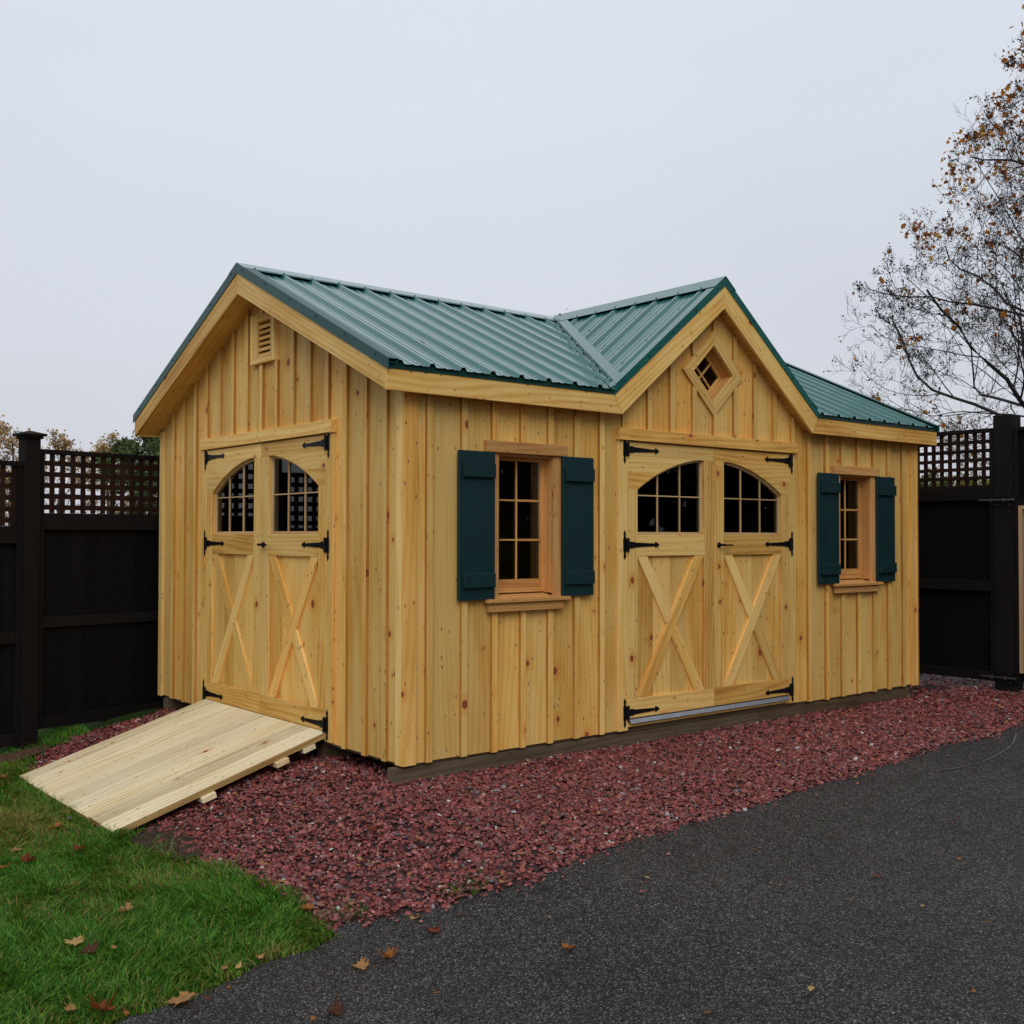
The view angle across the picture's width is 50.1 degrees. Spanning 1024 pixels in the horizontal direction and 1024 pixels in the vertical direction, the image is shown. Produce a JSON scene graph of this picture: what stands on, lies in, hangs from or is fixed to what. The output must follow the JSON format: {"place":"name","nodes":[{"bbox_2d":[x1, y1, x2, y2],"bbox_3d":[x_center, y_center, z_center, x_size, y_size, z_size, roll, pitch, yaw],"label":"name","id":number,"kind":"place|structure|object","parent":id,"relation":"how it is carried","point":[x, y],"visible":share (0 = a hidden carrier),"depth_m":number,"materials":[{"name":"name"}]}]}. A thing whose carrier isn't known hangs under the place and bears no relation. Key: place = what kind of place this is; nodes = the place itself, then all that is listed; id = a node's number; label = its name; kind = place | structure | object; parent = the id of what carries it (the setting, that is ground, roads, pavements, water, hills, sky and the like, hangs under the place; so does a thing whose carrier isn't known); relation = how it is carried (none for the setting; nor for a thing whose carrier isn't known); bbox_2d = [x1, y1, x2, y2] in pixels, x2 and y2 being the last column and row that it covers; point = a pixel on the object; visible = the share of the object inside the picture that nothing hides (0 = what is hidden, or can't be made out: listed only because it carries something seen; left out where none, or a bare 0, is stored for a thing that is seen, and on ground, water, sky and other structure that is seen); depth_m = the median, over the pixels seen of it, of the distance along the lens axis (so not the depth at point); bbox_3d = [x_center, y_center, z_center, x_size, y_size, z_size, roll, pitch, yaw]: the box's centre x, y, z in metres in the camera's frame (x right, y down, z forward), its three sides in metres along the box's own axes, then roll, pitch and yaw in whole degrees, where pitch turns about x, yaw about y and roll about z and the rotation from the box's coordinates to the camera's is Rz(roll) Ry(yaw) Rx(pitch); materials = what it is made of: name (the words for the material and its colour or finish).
{"place":"outdoors","nodes":[
{"label":"outdoors","id":0,"kind":"place"},
{"bbox_2d":[0,707,338,1023],"bbox_3d":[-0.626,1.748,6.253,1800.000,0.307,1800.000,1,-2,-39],"label":"ground","id":1,"kind":"structure","parent":0,"point":[105,723],"depth_m":4.58,"materials":[{"name":"green plant"}]},
{"bbox_2d":[0,414,18,525],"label":"autumn tree","id":2,"kind":"object","parent":1,"relation":"on","point":[3,437],"visible":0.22,"depth_m":34.56,"materials":[{"name":"brown plant"}]},
{"bbox_2d":[0,422,48,525],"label":"autumn tree","id":3,"kind":"object","parent":1,"relation":"on","point":[9,446],"visible":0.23,"depth_m":35.95,"materials":[{"name":"brown plant"}]},
{"bbox_2d":[0,744,48,762],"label":"soil patch","id":4,"kind":"object","parent":1,"relation":"on","point":[10,757],"visible":0.98,"depth_m":8.22,"materials":[{"name":"brown soil"}]},
{"bbox_2d":[20,852,35,860],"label":"fallen leaf","id":5,"kind":"object","parent":1,"relation":"on","point":[26,857],"visible":1,"depth_m":5.57,"materials":[{"name":"brown plant"}]},
{"bbox_2d":[48,820,65,827],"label":"fallen leaf","id":6,"kind":"object","parent":1,"relation":"on","point":[56,824],"visible":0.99,"depth_m":6.20,"materials":[{"name":"brown plant"}]},
{"bbox_2d":[41,429,91,513],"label":"autumn tree","id":7,"kind":"object","parent":1,"relation":"on","point":[58,443],"visible":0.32,"depth_m":41.90,"materials":[{"name":"brown plant"}]},
{"bbox_2d":[64,1002,76,1010],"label":"fallen leaf","id":8,"kind":"object","parent":1,"relation":"on","point":[70,1007],"visible":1,"depth_m":3.88,"materials":[{"name":"brown plant"}]},
{"bbox_2d":[64,935,84,945],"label":"fallen leaf","id":9,"kind":"object","parent":1,"relation":"on","point":[75,941],"visible":1,"depth_m":4.45,"materials":[{"name":"brown plant"}]},
{"bbox_2d":[7,774,149,846],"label":"grass tufts","id":10,"kind":"object","parent":1,"relation":"on","point":[110,835],"visible":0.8,"depth_m":6.33,"materials":[{"name":"green plant"}]},
{"bbox_2d":[73,842,85,849],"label":"fallen leaf","id":11,"kind":"object","parent":1,"relation":"on","point":[76,847],"visible":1,"depth_m":5.78,"materials":[{"name":"brown plant"}]},
{"bbox_2d":[0,431,164,749],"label":"lattice top fence","id":12,"kind":"object","parent":1,"relation":"on","point":[79,595],"visible":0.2,"depth_m":8.76,"materials":[{"name":"black wood"}]},
{"bbox_2d":[78,938,98,953],"bbox_3d":[-1.686,1.726,4.364,0.079,0.046,0.074,0,-1,-2],"label":"fallen leaf","id":13,"kind":"object","parent":1,"relation":"on","point":[90,948],"visible":1,"depth_m":4.37,"materials":[{"name":"brown plant"}]},
{"bbox_2d":[78,430,128,513],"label":"autumn tree","id":14,"kind":"object","parent":1,"relation":"on","point":[106,445],"visible":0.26,"depth_m":41.82,"materials":[{"name":"brown plant"}]},
{"bbox_2d":[89,989,117,1010],"bbox_3d":[-1.445,1.719,3.872,0.097,0.078,0.094,0,-1,-16],"label":"fallen leaf","id":15,"kind":"object","parent":1,"relation":"on","point":[100,1006],"visible":1,"depth_m":3.88,"materials":[{"name":"brown plant"}]},
{"bbox_2d":[88,429,159,514],"bbox_3d":[-9.688,-0.054,30.069,3.532,5.149,3.363,0,-1,17],"label":"evergreen tree","id":16,"kind":"object","parent":1,"relation":"on","point":[150,446],"visible":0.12,"depth_m":29.29,"materials":[{"name":"green plant"}]},
{"bbox_2d":[117,902,132,910],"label":"fallen leaf","id":17,"kind":"object","parent":1,"relation":"on","point":[127,907],"visible":0.97,"depth_m":4.84,"materials":[{"name":"brown plant"}]},
{"bbox_2d":[20,699,324,831],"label":"wooden ramp","id":18,"kind":"structure","parent":1,"relation":"on","point":[201,751],"depth_m":7.01,"materials":[{"name":"brown wood"}]},
{"bbox_2d":[255,949,264,958],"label":"fallen leaf","id":19,"kind":"object","parent":1,"relation":"on","point":[259,956],"visible":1,"depth_m":4.37,"materials":[{"name":"brown plant"}]},
{"bbox_2d":[298,901,313,908],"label":"fallen leaf","id":20,"kind":"object","parent":1,"relation":"on","point":[308,906],"visible":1,"depth_m":4.86,"materials":[{"name":"brown plant"}]},
{"bbox_2d":[29,673,1023,929],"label":"gravel bed","id":21,"kind":"object","parent":1,"relation":"on","point":[515,881],"visible":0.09,"depth_m":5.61,"materials":[{"name":"red gravel"}]},
{"bbox_2d":[128,822,202,859],"bbox_3d":[-1.907,1.782,5.993,0.276,0.042,0.871,1,-2,-39],"label":"soil patch","id":22,"kind":"object","parent":21,"relation":"on","point":[154,833],"visible":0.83,"depth_m":5.96,"materials":[{"name":"brown soil"}]},
{"bbox_2d":[317,862,500,923],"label":"gravel","id":23,"kind":"structure","parent":21,"relation":"on","point":[366,907],"depth_m":4.80,"materials":[{"name":"red gravel"}]},
{"bbox_2d":[133,262,939,784],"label":"garden shed","id":24,"kind":"structure","parent":21,"relation":"on","point":[469,536],"depth_m":7.59,"materials":[{"name":"brown wood"}]},
{"bbox_2d":[202,444,261,712],"bbox_3d":[-2.043,0.474,8.025,0.072,1.989,0.939,1,-2,-39],"label":"door","id":25,"kind":"structure","parent":24,"relation":"in","point":[233,595],"depth_m":8.02,"materials":[{"name":"brown wood"}]},
{"bbox_2d":[257,433,329,740],"bbox_3d":[-1.452,0.459,7.286,0.100,1.989,0.940,1,-2,-39],"label":"door","id":26,"kind":"structure","parent":24,"relation":"in","point":[294,544],"depth_m":7.31,"materials":[{"name":"brown wood"}]},
{"bbox_2d":[483,440,570,612],"bbox_3d":[0.064,0.092,6.910,0.676,1.048,0.186,1,-2,-39],"label":"window","id":27,"kind":"structure","parent":24,"relation":"in","point":[523,597],"depth_m":7.01,"materials":[{"name":"beige wood"}]},
{"bbox_2d":[623,440,713,727],"bbox_3d":[1.103,0.473,7.722,0.939,1.989,0.072,1,-2,-39],"label":"door","id":28,"kind":"structure","parent":24,"relation":"in","point":[669,544],"depth_m":7.73,"materials":[{"name":"brown wood"}]},
{"bbox_2d":[681,331,742,415],"bbox_3d":[1.441,-1.016,8.093,0.670,0.628,0.134,1,-2,-39],"label":"diamond window","id":29,"kind":"structure","parent":24,"relation":"in","point":[714,375],"depth_m":8.12,"materials":[{"name":"brown wood"}]},
{"bbox_2d":[714,448,793,705],"bbox_3d":[1.843,0.487,8.313,0.940,1.989,0.100,1,-2,-39],"label":"door","id":30,"kind":"structure","parent":24,"relation":"in","point":[752,543],"depth_m":8.31,"materials":[{"name":"brown wood"}]},
{"bbox_2d":[830,465,883,592],"bbox_3d":[2.849,0.146,9.205,0.676,1.048,0.186,1,-2,-39],"label":"window","id":31,"kind":"structure","parent":24,"relation":"in","point":[857,495],"depth_m":9.32,"materials":[{"name":"beige wood"}]},
{"bbox_2d":[993,414,1022,692],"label":"gate post","id":32,"kind":"object","parent":21,"relation":"on","point":[1003,425],"visible":0.56,"depth_m":10.07,"materials":[{"name":"black wood"}]},
{"bbox_2d":[918,428,1015,684],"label":"lattice top gate","id":33,"kind":"structure","parent":32,"relation":"attached to","point":[956,580],"depth_m":10.46,"materials":[{"name":"black wood"}]},
{"bbox_2d":[1013,426,1023,683],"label":"side gate","id":34,"kind":"structure","parent":32,"relation":"attached to","point":[1018,477],"depth_m":9.99,"materials":[{"name":"brown wood"}]},
{"bbox_2d":[823,4,1023,475],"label":"maple tree","id":35,"kind":"object","parent":1,"relation":"on","point":[994,242],"visible":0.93,"depth_m":18.77,"materials":[{"name":"brown plant"}]},
{"bbox_2d":[920,468,955,486],"bbox_3d":[12.837,0.636,34.115,3.612,4.007,3.174,0,-1,7],"label":"background shrub","id":36,"kind":"object","parent":1,"relation":"on","point":[937,482],"visible":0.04,"depth_m":33.56,"materials":[{"name":"green plant"}]},
{"bbox_2d":[923,413,988,485],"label":"bare tree","id":37,"kind":"object","parent":1,"relation":"on","point":[959,417],"visible":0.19,"depth_m":45.99,"materials":[{"name":"brown plant"}]},
{"bbox_2d":[952,472,988,485],"bbox_3d":[13.195,0.726,31.253,3.960,3.693,3.012,0,-1,11],"label":"background shrub","id":38,"kind":"object","parent":1,"relation":"on","point":[971,482],"visible":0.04,"depth_m":30.78,"materials":[{"name":"green plant"}]},
{"bbox_2d":[0,0,1023,525],"label":"sky","id":39,"kind":"structure","parent":0,"point":[552,158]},
{"bbox_2d":[115,721,1023,1023],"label":"driveway","id":40,"kind":"structure","parent":0,"point":[685,937],"depth_m":4.37,"materials":[{"name":"grey asphalt"}]},
{"bbox_2d":[165,991,198,1006],"bbox_3d":[-1.197,1.761,3.979,0.106,0.035,0.102,-1,-2,39],"label":"fallen leaf","id":41,"kind":"object","parent":40,"relation":"on","point":[186,996],"visible":1,"depth_m":3.99,"materials":[{"name":"brown plant"}]},
{"bbox_2d":[326,996,343,1015],"bbox_3d":[-0.632,1.761,3.911,0.063,0.058,0.070,1,-2,-39],"label":"fallen leaf","id":42,"kind":"object","parent":40,"relation":"on","point":[336,1009],"visible":1,"depth_m":3.92,"materials":[{"name":"brown plant"}]},
{"bbox_2d":[351,956,368,969],"bbox_3d":[-0.594,1.769,4.295,0.066,0.034,0.071,1,-2,-39],"label":"fallen leaf","id":43,"kind":"object","parent":40,"relation":"on","point":[362,964],"visible":1,"depth_m":4.30,"materials":[{"name":"brown plant"}]},
{"bbox_2d":[378,946,397,957],"bbox_3d":[-0.496,1.747,4.357,0.073,0.051,0.069,1,-2,-39],"label":"fallen leaf","id":44,"kind":"object","parent":40,"relation":"on","point":[389,953],"visible":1,"depth_m":4.36,"materials":[{"name":"brown plant"}]},
{"bbox_2d":[425,923,440,932],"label":"fallen leaf","id":45,"kind":"object","parent":40,"relation":"on","point":[431,929],"visible":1,"depth_m":4.53,"materials":[{"name":"brown plant"}]},
{"bbox_2d":[562,943,574,947],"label":"fallen leaf","id":46,"kind":"object","parent":40,"relation":"on","point":[566,945],"visible":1,"depth_m":4.25,"materials":[{"name":"brown plant"}]},
{"bbox_2d":[188,738,1021,1016],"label":"asphalt crumbs","id":47,"kind":"object","parent":40,"relation":"on","point":[769,904],"visible":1,"depth_m":4.39,"materials":[{"name":"grey asphalt"}]},
{"bbox_2d":[327,715,1023,946],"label":"stray stones","id":48,"kind":"object","parent":40,"relation":"on","point":[492,888],"visible":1,"depth_m":5.62,"materials":[{"name":"red stone"}]},
{"bbox_2d":[935,731,1016,770],"bbox_3d":[3.262,1.637,7.508,0.162,0.021,1.738,-1,-2,40],"label":"scuff mark","id":49,"kind":"object","parent":40,"relation":"on","point":[991,757],"visible":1,"depth_m":7.42,"materials":[{"name":"grey"}]}
]}

